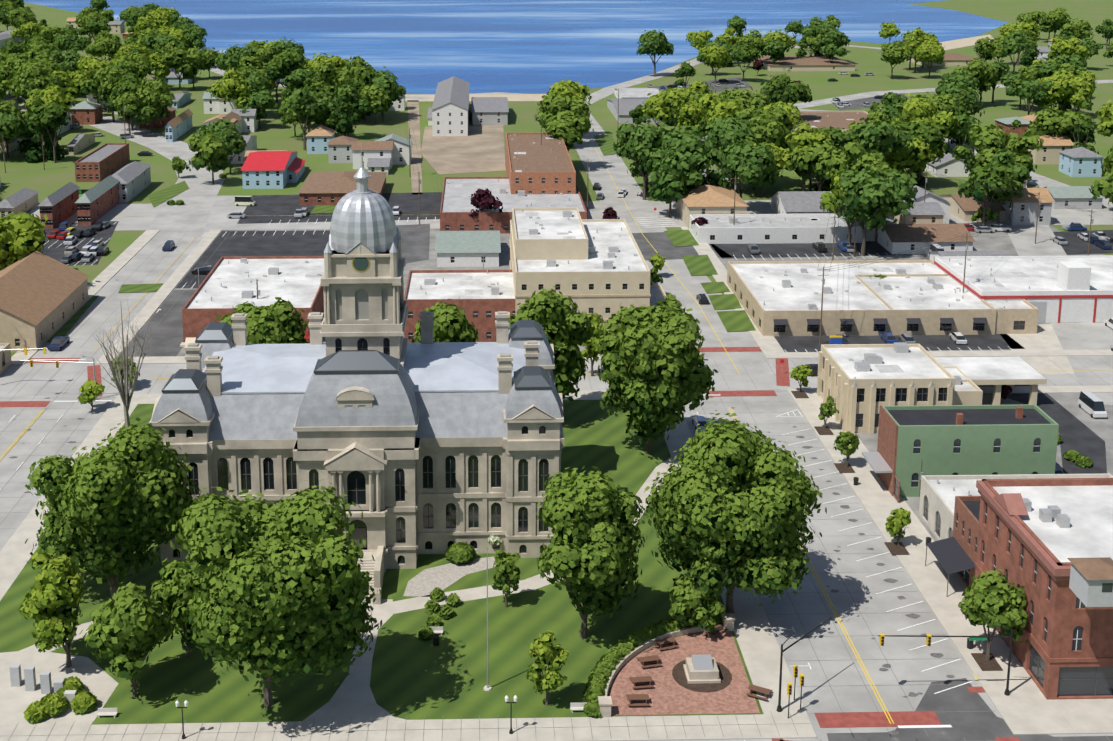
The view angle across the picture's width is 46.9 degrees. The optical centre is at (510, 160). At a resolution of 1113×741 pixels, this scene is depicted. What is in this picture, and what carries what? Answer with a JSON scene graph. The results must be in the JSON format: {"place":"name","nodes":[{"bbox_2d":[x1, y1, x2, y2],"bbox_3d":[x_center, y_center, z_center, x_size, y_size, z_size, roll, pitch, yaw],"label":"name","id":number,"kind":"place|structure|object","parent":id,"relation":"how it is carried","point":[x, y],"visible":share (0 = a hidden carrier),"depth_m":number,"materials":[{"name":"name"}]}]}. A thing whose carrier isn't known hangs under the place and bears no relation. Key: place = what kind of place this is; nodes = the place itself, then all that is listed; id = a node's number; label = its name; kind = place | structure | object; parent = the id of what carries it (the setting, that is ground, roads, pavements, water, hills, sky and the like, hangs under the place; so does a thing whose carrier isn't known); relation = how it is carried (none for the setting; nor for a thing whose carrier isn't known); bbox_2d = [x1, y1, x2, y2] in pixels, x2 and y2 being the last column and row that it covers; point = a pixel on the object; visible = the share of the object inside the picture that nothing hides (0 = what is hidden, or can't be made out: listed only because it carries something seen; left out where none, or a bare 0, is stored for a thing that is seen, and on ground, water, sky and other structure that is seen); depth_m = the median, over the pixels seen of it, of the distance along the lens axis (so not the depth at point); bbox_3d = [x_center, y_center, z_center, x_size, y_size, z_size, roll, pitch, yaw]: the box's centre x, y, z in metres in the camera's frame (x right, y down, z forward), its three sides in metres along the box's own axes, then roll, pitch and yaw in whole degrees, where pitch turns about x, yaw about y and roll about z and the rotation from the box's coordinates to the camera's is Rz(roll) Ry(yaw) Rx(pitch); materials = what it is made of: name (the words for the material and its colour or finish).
{"place":"outdoors","nodes":[
{"label":"outdoors","id":0,"kind":"place"},
{"bbox_2d":[0,400,762,724],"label":"lawn","id":1,"kind":"structure","parent":0,"point":[414,676],"depth_m":137.98,"materials":[{"name":"green plant"}]},
{"bbox_2d":[0,390,816,740],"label":"square pavement","id":2,"kind":"structure","parent":0,"point":[672,690],"depth_m":129.13,"materials":[{"name":"beige concrete"}]},
{"bbox_2d":[23,0,1007,93],"bbox_3d":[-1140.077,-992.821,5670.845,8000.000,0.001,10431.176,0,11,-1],"label":"lake","id":3,"kind":"structure","parent":0,"point":[480,46],"depth_m":920.77,"materials":[{"name":"liquid"}]},
{"bbox_2d":[0,45,1112,740],"bbox_3d":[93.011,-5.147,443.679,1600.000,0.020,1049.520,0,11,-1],"label":"roads","id":4,"kind":"structure","parent":0,"point":[204,209],"depth_m":208.08,"materials":[{"name":"grey asphalt"}]},
{"bbox_2d":[40,57,1112,473],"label":"vehicles","id":5,"kind":"object","parent":4,"relation":"on","point":[1088,401],"visible":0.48,"depth_m":303.83,"materials":[{"name":"blue paint"}]},
{"bbox_2d":[0,34,1112,740],"bbox_3d":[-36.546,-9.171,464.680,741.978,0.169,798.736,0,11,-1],"label":"sidewalk","id":6,"kind":"structure","parent":0,"point":[952,710],"depth_m":232.74,"materials":[{"name":"concrete"}]},
{"bbox_2d":[0,0,1112,356],"bbox_3d":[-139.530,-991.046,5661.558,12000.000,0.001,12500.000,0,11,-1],"label":"ground","id":7,"kind":"structure","parent":0,"point":[18,172],"depth_m":498.02,"materials":[{"name":"green plant"}]},
{"bbox_2d":[149,143,563,603],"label":"courthouse","id":8,"kind":"structure","parent":7,"relation":"on","point":[427,445],"depth_m":156.03,"materials":[{"name":"stone"}]},
{"bbox_2d":[0,88,1094,738],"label":"street furniture","id":9,"kind":"object","parent":7,"relation":"on","point":[700,670],"visible":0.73,"depth_m":132.82,"materials":[{"name":"black metal"}]},
{"bbox_2d":[0,18,1112,699],"bbox_3d":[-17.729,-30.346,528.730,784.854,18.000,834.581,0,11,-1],"label":"town buildings","id":10,"kind":"structure","parent":7,"relation":"on","point":[996,492],"depth_m":247.32,"materials":[{"name":"concrete"}]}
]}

